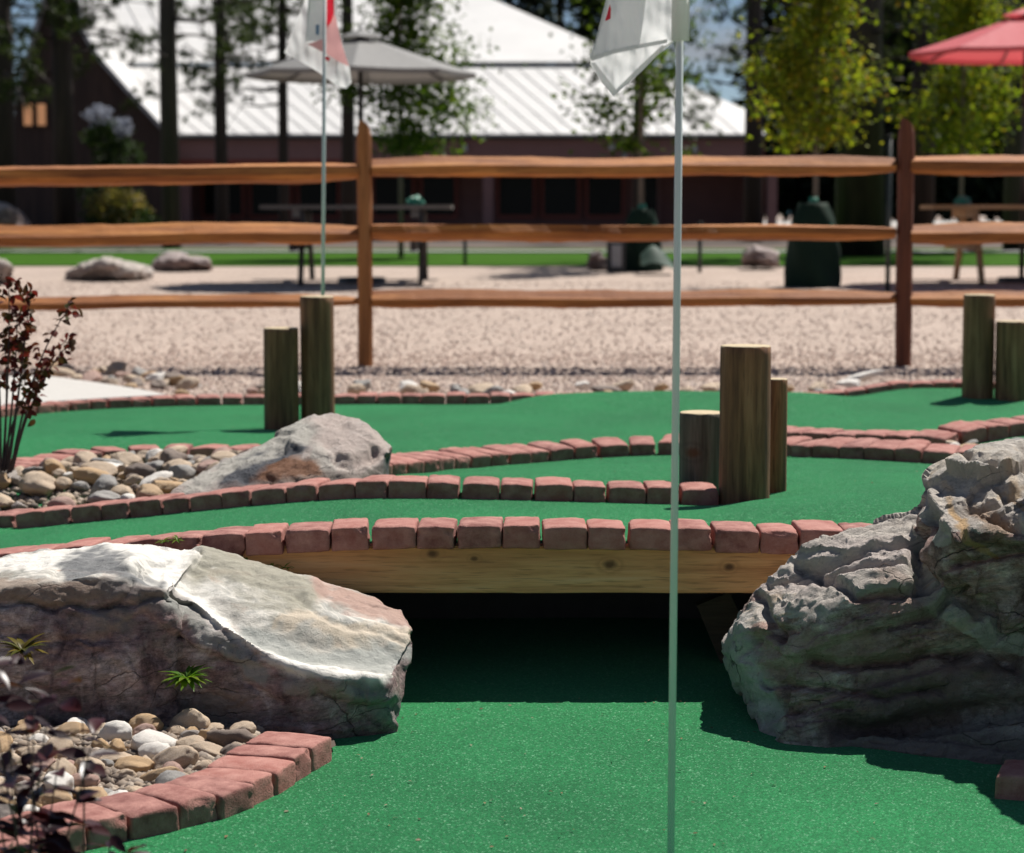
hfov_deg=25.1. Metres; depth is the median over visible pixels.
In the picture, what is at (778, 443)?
log post
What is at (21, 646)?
weed
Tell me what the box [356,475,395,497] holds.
brick
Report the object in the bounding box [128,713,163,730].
river rock
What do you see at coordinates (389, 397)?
brick
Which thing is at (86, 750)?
river rock
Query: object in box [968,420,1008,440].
brick
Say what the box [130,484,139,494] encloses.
river rock
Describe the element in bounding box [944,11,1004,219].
conifer tree
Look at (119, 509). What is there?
brick
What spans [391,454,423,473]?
brick
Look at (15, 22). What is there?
conifer tree
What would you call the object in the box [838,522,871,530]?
brick
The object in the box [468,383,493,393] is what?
river rock
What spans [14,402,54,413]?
brick
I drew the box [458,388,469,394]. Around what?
river rock
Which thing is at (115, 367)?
river rock
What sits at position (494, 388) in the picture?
river rock
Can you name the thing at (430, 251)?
path
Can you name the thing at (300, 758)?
brick
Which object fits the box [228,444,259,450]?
brick
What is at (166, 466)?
river rock
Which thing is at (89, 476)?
river rock
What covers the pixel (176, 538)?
weed
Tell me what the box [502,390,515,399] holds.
river rock
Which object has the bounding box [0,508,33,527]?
brick
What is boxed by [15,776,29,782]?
river rock
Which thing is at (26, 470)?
river rock
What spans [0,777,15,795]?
river rock
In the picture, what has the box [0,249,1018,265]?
lawn
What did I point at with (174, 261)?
boulder
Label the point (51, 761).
river rock
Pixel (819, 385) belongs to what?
river rock
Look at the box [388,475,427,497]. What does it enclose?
brick
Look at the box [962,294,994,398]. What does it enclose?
log post
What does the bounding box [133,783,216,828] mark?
brick
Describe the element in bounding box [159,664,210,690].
weed
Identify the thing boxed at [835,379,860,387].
river rock
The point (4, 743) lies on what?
river rock
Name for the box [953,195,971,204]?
cloth bundle
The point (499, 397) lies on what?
brick
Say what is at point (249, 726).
river rock
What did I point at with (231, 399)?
brick
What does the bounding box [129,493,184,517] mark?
brick
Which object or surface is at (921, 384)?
brick
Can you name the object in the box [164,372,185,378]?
river rock
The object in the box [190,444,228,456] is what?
brick
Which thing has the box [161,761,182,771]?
river rock
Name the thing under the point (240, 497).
brick
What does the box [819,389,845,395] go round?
brick
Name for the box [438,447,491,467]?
brick
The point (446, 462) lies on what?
brick
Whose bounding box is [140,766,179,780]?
river rock
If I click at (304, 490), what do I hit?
brick
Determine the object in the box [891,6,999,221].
conifer tree
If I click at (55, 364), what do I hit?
river rock
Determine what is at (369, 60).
patio umbrella
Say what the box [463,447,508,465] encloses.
brick
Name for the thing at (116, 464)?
river rock
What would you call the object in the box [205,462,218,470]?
river rock
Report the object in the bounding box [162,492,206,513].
brick
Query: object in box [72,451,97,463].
river rock
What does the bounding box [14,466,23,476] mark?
river rock
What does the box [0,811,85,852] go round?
brick
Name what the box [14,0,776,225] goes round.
lodge building
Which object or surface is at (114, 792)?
river rock
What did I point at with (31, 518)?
brick
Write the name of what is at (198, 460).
river rock
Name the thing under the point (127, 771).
river rock
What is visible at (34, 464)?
brick
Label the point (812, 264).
watering bag
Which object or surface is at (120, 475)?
river rock
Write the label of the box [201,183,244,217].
window
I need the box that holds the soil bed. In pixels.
[1,725,335,790]
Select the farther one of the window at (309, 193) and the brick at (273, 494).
the window at (309, 193)
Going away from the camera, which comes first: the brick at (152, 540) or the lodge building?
the brick at (152, 540)
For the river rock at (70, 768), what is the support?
on the pebbles
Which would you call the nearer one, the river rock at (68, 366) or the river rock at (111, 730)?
the river rock at (111, 730)
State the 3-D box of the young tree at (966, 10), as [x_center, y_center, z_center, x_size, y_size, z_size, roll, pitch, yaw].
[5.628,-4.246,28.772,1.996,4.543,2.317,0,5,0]
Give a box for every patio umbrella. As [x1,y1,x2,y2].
[245,24,475,282]
[909,8,1023,282]
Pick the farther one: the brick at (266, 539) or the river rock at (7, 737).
the brick at (266, 539)
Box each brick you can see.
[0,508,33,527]
[0,545,36,556]
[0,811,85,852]
[0,832,36,852]
[1,406,20,416]
[1,408,4,416]
[3,403,35,414]
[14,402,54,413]
[15,460,40,466]
[15,464,31,475]
[16,457,60,461]
[16,505,71,527]
[16,543,65,552]
[33,453,74,459]
[39,800,126,849]
[43,504,83,525]
[45,401,69,411]
[52,449,102,457]
[52,537,110,549]
[64,400,89,410]
[71,499,123,522]
[85,399,107,409]
[91,446,126,455]
[92,792,178,839]
[101,497,146,519]
[106,398,131,408]
[106,535,150,543]
[127,532,180,546]
[128,445,159,453]
[129,396,151,407]
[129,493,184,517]
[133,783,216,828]
[149,395,175,406]
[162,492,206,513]
[163,443,192,454]
[163,774,253,819]
[164,530,211,549]
[172,394,195,405]
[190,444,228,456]
[190,487,240,510]
[190,768,273,804]
[196,394,220,405]
[202,526,252,555]
[207,755,295,794]
[221,484,269,507]
[222,393,242,404]
[226,744,310,781]
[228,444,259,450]
[243,394,263,404]
[245,523,288,555]
[246,731,331,771]
[252,482,295,504]
[285,521,332,552]
[286,477,330,501]
[319,478,360,499]
[331,518,369,550]
[335,393,356,403]
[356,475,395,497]
[357,392,377,403]
[372,518,418,549]
[377,392,400,403]
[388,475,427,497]
[389,459,406,474]
[389,464,392,474]
[391,452,439,472]
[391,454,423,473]
[401,393,421,403]
[407,452,454,470]
[417,517,457,548]
[422,393,444,403]
[423,450,470,468]
[426,475,459,498]
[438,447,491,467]
[446,391,465,403]
[457,516,502,548]
[462,476,499,499]
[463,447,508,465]
[466,393,489,403]
[480,444,530,464]
[490,392,509,403]
[500,477,532,499]
[502,516,540,548]
[505,443,548,462]
[511,392,533,400]
[527,441,573,460]
[534,476,572,500]
[535,391,553,395]
[542,517,586,549]
[559,439,597,458]
[572,480,605,501]
[586,519,625,549]
[591,437,628,456]
[606,480,645,502]
[627,519,670,550]
[629,436,655,455]
[643,480,678,503]
[658,434,671,454]
[669,518,711,550]
[678,482,718,504]
[709,521,758,552]
[756,523,797,554]
[787,427,815,436]
[787,436,812,455]
[791,438,826,456]
[791,520,842,548]
[802,428,843,439]
[813,437,855,457]
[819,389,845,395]
[830,430,864,437]
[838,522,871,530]
[839,438,879,458]
[844,387,865,395]
[855,429,895,439]
[863,383,890,393]
[864,440,904,460]
[884,430,918,439]
[885,380,909,389]
[895,439,930,462]
[909,380,933,387]
[910,429,944,439]
[916,429,960,444]
[922,444,960,463]
[930,380,953,387]
[938,420,986,443]
[950,379,961,387]
[956,444,977,453]
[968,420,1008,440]
[986,418,1023,436]
[995,760,1023,800]
[1011,415,1023,419]
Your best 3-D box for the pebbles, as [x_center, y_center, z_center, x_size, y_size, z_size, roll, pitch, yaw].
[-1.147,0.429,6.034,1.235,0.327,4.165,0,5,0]
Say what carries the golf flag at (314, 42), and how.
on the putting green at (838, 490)
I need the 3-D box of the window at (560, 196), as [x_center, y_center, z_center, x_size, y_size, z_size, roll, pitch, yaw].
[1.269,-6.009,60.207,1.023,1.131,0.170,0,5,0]
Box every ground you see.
[0,215,1023,403]
[0,228,1001,248]
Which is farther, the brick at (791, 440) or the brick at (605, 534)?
the brick at (791, 440)
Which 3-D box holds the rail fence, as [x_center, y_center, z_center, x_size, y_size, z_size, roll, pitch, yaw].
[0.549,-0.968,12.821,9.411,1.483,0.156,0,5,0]
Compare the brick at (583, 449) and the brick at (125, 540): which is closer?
the brick at (125, 540)
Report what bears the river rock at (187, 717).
on the pebbles
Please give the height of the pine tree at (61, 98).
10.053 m
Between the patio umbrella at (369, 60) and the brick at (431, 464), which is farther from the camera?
the patio umbrella at (369, 60)
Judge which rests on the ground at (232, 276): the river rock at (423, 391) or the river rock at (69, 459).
the river rock at (423, 391)
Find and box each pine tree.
[0,0,115,207]
[14,0,156,225]
[29,0,302,247]
[118,0,286,243]
[181,0,352,222]
[272,0,430,225]
[581,0,723,208]
[655,0,836,241]
[738,0,1022,256]
[800,0,981,224]
[906,0,1023,249]
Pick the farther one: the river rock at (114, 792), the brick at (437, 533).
the brick at (437, 533)
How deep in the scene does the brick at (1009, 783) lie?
4.46 m
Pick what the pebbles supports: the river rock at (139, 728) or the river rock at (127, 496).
the river rock at (139, 728)
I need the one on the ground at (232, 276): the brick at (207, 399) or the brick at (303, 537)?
the brick at (207, 399)
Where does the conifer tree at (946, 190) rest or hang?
on the mulch ground at (731, 244)
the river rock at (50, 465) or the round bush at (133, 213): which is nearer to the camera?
the river rock at (50, 465)
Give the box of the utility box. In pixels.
[607,242,625,272]
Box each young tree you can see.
[299,0,526,257]
[548,0,777,203]
[551,3,726,203]
[729,0,912,196]
[880,0,1023,259]
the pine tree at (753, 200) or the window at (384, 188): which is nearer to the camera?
the pine tree at (753, 200)
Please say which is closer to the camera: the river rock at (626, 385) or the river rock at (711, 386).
the river rock at (711, 386)
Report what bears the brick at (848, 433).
on the putting green at (838, 490)
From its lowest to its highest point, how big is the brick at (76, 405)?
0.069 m
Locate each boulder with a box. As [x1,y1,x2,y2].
[0,202,30,225]
[0,259,14,283]
[0,542,411,738]
[64,256,153,280]
[150,251,212,270]
[170,413,391,494]
[586,250,606,269]
[721,439,1023,764]
[741,244,779,267]
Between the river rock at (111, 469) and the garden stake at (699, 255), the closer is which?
the river rock at (111, 469)
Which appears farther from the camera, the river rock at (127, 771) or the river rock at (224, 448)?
the river rock at (224, 448)
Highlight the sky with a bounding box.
[10,0,956,122]
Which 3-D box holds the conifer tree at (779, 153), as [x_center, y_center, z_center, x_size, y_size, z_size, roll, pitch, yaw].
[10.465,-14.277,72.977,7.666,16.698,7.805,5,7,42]
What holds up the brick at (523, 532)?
on the putting green at (838, 490)
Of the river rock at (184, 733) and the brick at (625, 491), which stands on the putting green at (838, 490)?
the brick at (625, 491)
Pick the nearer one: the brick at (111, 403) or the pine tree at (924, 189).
the brick at (111, 403)
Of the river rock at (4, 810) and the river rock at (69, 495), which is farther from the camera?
the river rock at (69, 495)
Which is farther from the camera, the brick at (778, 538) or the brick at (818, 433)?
the brick at (818, 433)
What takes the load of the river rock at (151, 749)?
on the pebbles
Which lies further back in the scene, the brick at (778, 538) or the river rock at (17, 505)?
the river rock at (17, 505)
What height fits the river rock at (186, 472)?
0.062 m
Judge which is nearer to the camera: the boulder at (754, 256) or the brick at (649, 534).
the brick at (649, 534)
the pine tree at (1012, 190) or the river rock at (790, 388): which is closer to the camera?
the river rock at (790, 388)
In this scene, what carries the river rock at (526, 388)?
on the ground at (232, 276)
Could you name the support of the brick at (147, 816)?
on the soil bed
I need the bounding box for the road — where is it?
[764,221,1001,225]
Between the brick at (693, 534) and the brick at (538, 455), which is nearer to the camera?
the brick at (693, 534)
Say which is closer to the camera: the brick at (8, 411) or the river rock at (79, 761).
the river rock at (79, 761)
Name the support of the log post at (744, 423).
on the putting green at (838, 490)
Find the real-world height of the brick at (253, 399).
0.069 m
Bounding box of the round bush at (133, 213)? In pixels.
[82,186,160,245]
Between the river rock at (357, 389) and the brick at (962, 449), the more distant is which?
the river rock at (357, 389)
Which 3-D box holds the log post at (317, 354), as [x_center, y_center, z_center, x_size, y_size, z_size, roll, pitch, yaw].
[-0.800,-0.241,9.468,0.140,0.590,0.143,0,5,0]
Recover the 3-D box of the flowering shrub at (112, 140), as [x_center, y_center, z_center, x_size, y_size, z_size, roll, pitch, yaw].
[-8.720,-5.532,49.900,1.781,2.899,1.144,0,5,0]
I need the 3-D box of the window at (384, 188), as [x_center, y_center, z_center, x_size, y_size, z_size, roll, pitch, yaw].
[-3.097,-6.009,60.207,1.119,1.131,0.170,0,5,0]
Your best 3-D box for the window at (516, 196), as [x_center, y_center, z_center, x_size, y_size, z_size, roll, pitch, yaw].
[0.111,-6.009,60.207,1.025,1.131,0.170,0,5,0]
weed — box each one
[0,632,47,663]
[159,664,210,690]
[171,535,183,542]
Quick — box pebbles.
[0,462,265,799]
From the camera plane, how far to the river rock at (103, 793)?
4.38 m
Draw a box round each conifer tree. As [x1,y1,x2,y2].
[10,1,23,119]
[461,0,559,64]
[516,0,597,64]
[567,0,605,64]
[723,0,894,223]
[732,5,955,221]
[777,0,988,226]
[891,0,1009,221]
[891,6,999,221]
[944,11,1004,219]
[957,67,1006,221]
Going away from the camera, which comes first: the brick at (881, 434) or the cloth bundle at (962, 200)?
the brick at (881, 434)
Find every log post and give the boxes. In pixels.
[263,327,298,429]
[300,295,334,418]
[679,410,719,492]
[719,344,770,504]
[770,378,787,492]
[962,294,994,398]
[994,320,1023,400]
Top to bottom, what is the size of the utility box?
0.330 m
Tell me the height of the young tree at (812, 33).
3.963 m
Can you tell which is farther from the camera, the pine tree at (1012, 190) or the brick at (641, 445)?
the pine tree at (1012, 190)
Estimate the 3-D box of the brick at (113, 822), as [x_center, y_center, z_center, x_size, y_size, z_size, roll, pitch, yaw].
[-0.780,0.730,4.189,0.160,0.071,0.092,5,6,44]
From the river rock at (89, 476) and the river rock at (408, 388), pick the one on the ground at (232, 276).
the river rock at (408, 388)
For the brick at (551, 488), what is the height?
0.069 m
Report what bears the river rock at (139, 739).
on the pebbles
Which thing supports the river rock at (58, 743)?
on the pebbles
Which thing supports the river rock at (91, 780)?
on the pebbles
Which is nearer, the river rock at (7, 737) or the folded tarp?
the river rock at (7, 737)
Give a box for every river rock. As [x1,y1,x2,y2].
[0,471,10,489]
[0,493,14,507]
[0,731,12,743]
[0,737,11,751]
[0,752,29,775]
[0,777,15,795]
[0,797,15,803]
[0,803,23,817]
[3,470,17,477]
[11,475,20,485]
[11,501,25,508]
[11,724,40,734]
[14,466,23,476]
[14,780,36,796]
[15,746,27,754]
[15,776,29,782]
[15,798,42,806]
[16,719,24,725]
[18,471,55,496]
[20,745,54,763]
[21,467,43,474]
[24,804,38,810]
[29,733,48,742]
[31,758,55,771]
[39,457,59,466]
[39,790,73,805]
[43,360,57,368]
[43,459,65,475]
[44,771,73,789]
[45,758,76,774]
[46,737,72,748]
[47,496,75,506]
[51,367,75,376]
[51,469,65,478]
[54,477,72,490]
[55,363,72,370]
[56,492,76,503]
[57,721,88,733]
[60,461,71,471]
[61,456,73,461]
[62,472,73,479]
[67,717,89,729]
[67,747,101,761]
[69,466,79,471]
[71,374,81,379]
[71,481,89,490]
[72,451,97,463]
[72,467,109,485]
[72,773,99,786]
[72,786,107,799]
[74,757,104,772]
[81,461,117,476]
[82,370,101,381]
[88,490,120,502]
[90,458,122,463]
[90,474,116,493]
[91,738,107,747]
[97,720,131,740]
[98,378,118,384]
[99,365,106,372]
[100,752,132,762]
[101,759,114,766]
[104,461,123,466]
[104,738,126,751]
[104,788,112,793]
[106,361,126,374]
[108,790,127,795]
[110,452,143,464]
[110,484,134,495]
[113,371,130,376]
[113,755,154,772]
[115,465,128,475]
[116,769,136,776]
[117,472,125,479]
[120,493,134,498]
[123,475,143,485]
[124,374,144,382]
[124,383,136,387]
[124,463,155,478]
[125,786,142,791]
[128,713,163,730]
[130,377,143,386]
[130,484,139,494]
[130,729,176,750]
[131,367,147,375]
[132,723,156,734]
[135,484,163,497]
[136,450,147,462]
[137,741,169,757]
[139,471,172,485]
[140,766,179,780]
[144,372,165,380]
[144,460,163,471]
[145,448,161,462]
[148,456,159,461]
[150,379,167,389]
[151,477,172,483]
[151,745,198,769]
[154,480,182,493]
[155,445,187,457]
[155,770,185,783]
[160,448,187,463]
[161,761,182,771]
[162,459,191,470]
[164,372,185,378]
[166,375,184,385]
[166,724,184,734]
[168,465,195,479]
[169,708,209,728]
[175,389,188,394]
[176,377,199,389]
[176,735,208,745]
[179,730,198,737]
[187,726,198,730]
[190,741,222,756]
[191,462,201,475]
[191,759,211,770]
[194,458,203,463]
[196,460,218,474]
[198,730,209,738]
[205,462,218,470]
[206,728,255,745]
[207,722,223,729]
[210,451,235,460]
[211,446,231,454]
[220,744,240,754]
[229,721,256,733]
[230,450,240,454]
[246,387,257,393]
[255,383,263,389]
[257,388,263,394]
[347,384,365,394]
[353,379,371,389]
[399,380,416,389]
[399,384,422,394]
[414,388,428,393]
[419,380,439,391]
[450,386,459,391]
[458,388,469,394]
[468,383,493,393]
[482,385,503,396]
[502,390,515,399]
[512,384,531,392]
[528,382,541,390]
[575,381,588,389]
[589,385,621,391]
[612,379,633,390]
[653,383,668,390]
[680,386,693,390]
[700,382,719,390]
[788,385,793,391]
[808,381,829,391]
[832,385,845,390]
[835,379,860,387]
[846,370,883,381]
[945,440,955,443]
[966,439,978,443]
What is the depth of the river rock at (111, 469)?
7.50 m
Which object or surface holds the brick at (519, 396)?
on the ground at (232, 276)
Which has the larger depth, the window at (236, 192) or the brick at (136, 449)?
the window at (236, 192)
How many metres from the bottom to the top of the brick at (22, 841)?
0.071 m
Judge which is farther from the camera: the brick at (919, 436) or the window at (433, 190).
the window at (433, 190)
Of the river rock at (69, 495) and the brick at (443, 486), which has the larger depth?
the river rock at (69, 495)
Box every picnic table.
[259,205,452,284]
[920,205,1023,284]
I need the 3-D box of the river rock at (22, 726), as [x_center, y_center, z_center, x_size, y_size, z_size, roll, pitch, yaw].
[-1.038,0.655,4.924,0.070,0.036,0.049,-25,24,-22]
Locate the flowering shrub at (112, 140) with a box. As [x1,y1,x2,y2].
[76,103,151,223]
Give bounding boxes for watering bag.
[625,204,662,271]
[784,197,840,287]
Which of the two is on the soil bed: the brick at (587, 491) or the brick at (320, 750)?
the brick at (320, 750)
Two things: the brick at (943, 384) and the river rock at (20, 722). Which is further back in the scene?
the brick at (943, 384)
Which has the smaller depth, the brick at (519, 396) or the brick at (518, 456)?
the brick at (518, 456)
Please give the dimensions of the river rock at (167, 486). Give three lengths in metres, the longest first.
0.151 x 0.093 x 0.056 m
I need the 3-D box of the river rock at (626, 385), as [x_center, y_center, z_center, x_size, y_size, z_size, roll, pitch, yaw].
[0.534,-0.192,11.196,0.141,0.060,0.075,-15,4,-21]
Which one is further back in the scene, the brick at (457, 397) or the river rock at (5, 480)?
the brick at (457, 397)
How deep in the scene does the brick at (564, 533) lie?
5.50 m
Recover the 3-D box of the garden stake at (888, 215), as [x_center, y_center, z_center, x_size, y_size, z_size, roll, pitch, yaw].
[3.419,-1.887,20.915,0.055,1.524,0.055,2,6,22]
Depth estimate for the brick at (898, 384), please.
10.53 m
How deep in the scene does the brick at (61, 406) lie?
10.15 m
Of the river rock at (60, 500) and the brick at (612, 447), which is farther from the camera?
the brick at (612, 447)
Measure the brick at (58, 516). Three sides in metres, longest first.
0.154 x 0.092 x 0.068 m
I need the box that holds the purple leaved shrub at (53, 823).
[0,646,148,852]
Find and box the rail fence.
[0,118,1023,366]
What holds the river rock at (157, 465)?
on the putting green at (838, 490)
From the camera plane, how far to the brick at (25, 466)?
7.70 m
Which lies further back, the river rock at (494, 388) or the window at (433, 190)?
the window at (433, 190)
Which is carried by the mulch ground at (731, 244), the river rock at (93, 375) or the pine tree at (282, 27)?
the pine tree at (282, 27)
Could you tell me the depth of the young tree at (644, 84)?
25.31 m
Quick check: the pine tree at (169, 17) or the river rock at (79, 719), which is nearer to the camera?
the river rock at (79, 719)
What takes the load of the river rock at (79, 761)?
on the pebbles
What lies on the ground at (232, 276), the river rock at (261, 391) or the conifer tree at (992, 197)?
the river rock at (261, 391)
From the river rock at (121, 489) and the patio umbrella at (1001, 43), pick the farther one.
the patio umbrella at (1001, 43)
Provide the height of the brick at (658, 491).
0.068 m
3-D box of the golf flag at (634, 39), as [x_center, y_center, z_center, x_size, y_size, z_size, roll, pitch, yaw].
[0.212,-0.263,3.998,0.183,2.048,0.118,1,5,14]
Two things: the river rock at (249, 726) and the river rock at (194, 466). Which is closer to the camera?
the river rock at (249, 726)
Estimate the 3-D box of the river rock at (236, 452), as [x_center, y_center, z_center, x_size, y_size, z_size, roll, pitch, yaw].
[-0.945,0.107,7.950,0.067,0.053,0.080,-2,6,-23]
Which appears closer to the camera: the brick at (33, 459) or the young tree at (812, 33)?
the brick at (33, 459)
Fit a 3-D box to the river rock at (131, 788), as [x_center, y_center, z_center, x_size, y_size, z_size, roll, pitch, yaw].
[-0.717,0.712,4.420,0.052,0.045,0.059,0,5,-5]
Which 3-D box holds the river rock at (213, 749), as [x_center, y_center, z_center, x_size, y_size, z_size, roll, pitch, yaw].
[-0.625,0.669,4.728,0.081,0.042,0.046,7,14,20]
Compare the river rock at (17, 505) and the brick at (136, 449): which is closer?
the river rock at (17, 505)
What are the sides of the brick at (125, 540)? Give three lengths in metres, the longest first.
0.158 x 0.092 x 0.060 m
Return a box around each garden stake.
[463,240,466,264]
[697,222,702,272]
[885,134,892,291]
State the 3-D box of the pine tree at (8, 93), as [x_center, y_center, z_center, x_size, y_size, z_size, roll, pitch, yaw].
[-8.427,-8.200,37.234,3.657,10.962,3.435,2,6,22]
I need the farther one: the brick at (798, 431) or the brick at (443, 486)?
the brick at (798, 431)
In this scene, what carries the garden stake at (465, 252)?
on the lawn at (449, 258)
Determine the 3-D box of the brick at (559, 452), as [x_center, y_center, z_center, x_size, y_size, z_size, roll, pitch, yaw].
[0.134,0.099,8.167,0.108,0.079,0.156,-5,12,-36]
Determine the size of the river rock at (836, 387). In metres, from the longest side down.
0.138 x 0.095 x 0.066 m
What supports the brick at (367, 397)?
on the putting green at (838, 490)
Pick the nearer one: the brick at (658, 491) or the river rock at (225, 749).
the river rock at (225, 749)
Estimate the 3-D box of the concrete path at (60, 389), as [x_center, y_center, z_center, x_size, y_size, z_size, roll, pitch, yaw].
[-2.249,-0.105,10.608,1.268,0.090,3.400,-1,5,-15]
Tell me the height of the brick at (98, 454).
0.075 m
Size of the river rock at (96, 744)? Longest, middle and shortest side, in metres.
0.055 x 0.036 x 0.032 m
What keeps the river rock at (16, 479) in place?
on the putting green at (838, 490)
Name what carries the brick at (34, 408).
on the ground at (232, 276)
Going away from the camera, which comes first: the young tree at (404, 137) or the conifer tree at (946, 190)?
the young tree at (404, 137)
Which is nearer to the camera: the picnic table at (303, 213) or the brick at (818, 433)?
the brick at (818, 433)
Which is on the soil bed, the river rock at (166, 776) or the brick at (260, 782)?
the brick at (260, 782)
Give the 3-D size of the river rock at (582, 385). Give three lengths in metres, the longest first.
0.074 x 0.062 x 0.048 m
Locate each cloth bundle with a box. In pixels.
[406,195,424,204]
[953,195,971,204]
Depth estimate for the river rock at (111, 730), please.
4.83 m
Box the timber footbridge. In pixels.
[242,543,798,662]
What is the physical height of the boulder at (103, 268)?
0.334 m
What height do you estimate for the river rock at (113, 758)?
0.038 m
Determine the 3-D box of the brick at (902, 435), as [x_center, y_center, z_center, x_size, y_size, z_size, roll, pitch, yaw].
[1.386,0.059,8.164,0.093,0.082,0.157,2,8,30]
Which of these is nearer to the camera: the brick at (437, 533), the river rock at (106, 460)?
the brick at (437, 533)
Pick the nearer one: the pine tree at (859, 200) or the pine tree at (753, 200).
the pine tree at (859, 200)
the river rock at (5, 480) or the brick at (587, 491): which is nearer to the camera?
the brick at (587, 491)
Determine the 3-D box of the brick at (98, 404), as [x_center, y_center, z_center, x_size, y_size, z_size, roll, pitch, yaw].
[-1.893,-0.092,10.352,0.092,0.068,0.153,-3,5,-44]
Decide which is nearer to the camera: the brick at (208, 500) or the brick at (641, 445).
the brick at (208, 500)
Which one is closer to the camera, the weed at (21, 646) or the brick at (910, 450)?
the weed at (21, 646)
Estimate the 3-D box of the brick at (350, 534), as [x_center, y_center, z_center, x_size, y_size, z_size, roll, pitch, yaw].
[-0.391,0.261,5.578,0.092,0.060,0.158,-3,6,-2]
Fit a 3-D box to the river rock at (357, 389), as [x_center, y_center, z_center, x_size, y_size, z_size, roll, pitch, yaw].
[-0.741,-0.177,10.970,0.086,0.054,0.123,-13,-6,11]
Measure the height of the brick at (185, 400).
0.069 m
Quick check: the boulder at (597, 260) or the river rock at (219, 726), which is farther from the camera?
the boulder at (597, 260)
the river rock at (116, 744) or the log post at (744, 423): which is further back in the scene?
the log post at (744, 423)
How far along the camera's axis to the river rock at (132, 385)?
11.46 m
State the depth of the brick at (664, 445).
8.19 m
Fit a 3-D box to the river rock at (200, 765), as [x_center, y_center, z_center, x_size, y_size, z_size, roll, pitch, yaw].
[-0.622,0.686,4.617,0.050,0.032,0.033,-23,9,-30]
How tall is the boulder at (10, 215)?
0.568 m
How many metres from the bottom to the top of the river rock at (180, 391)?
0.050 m
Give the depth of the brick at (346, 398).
10.54 m
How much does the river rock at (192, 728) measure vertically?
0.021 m
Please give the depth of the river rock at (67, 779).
4.46 m
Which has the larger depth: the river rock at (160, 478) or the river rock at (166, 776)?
the river rock at (160, 478)
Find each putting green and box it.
[0,387,1023,548]
[82,617,1023,852]
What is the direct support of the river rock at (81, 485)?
on the putting green at (838, 490)
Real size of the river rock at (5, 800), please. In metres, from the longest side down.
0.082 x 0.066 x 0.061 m
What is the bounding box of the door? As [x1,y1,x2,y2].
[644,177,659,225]
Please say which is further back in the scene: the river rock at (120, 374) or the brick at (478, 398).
the river rock at (120, 374)
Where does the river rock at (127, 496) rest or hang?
on the putting green at (838, 490)
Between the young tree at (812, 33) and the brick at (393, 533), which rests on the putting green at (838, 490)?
the brick at (393, 533)
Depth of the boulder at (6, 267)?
22.17 m
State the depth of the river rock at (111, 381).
11.62 m
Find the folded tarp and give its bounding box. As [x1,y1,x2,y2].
[639,245,672,267]
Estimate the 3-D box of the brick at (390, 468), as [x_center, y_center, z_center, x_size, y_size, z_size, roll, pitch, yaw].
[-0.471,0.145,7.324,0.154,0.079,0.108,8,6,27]
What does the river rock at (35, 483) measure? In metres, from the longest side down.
0.124 x 0.104 x 0.083 m
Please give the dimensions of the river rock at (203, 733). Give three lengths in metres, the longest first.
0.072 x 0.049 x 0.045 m
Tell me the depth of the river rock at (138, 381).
11.64 m
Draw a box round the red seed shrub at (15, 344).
[0,273,82,472]
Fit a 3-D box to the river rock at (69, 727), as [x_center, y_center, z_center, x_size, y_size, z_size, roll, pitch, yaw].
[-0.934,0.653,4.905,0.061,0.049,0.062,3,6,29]
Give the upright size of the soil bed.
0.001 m
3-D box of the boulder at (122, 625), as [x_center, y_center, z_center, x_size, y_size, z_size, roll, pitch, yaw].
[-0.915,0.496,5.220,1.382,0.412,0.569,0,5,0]
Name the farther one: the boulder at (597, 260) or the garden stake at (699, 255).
the boulder at (597, 260)
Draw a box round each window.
[22,101,33,127]
[35,101,47,127]
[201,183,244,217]
[249,183,292,217]
[297,181,339,217]
[372,176,414,217]
[420,176,457,217]
[497,177,535,217]
[541,177,579,217]
[585,177,624,217]
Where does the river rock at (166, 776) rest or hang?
on the pebbles
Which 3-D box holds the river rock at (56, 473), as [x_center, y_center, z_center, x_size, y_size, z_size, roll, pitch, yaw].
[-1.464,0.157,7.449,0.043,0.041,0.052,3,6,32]
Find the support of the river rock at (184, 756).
on the pebbles
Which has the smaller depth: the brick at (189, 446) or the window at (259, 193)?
the brick at (189, 446)
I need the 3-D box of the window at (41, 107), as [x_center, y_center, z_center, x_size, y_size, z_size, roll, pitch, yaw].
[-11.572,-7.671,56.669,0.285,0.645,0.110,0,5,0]
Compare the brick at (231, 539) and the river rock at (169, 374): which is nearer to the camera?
the brick at (231, 539)
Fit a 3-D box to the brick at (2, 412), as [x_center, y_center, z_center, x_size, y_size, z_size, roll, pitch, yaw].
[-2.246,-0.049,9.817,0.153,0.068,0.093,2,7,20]
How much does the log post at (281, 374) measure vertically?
0.469 m
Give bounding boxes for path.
[0,250,1018,251]
[0,376,166,405]
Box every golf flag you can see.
[284,0,351,295]
[590,0,689,852]
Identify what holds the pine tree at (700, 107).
on the mulch ground at (731, 244)
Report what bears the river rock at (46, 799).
on the pebbles
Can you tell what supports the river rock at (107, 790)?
on the pebbles
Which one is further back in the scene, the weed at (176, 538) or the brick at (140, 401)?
the brick at (140, 401)
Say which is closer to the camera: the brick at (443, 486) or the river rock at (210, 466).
the brick at (443, 486)
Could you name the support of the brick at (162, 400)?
on the ground at (232, 276)
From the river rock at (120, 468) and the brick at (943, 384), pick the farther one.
the brick at (943, 384)
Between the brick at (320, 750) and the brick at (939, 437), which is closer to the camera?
the brick at (320, 750)
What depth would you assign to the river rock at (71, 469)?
7.51 m
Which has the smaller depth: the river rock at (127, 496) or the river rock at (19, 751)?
the river rock at (19, 751)

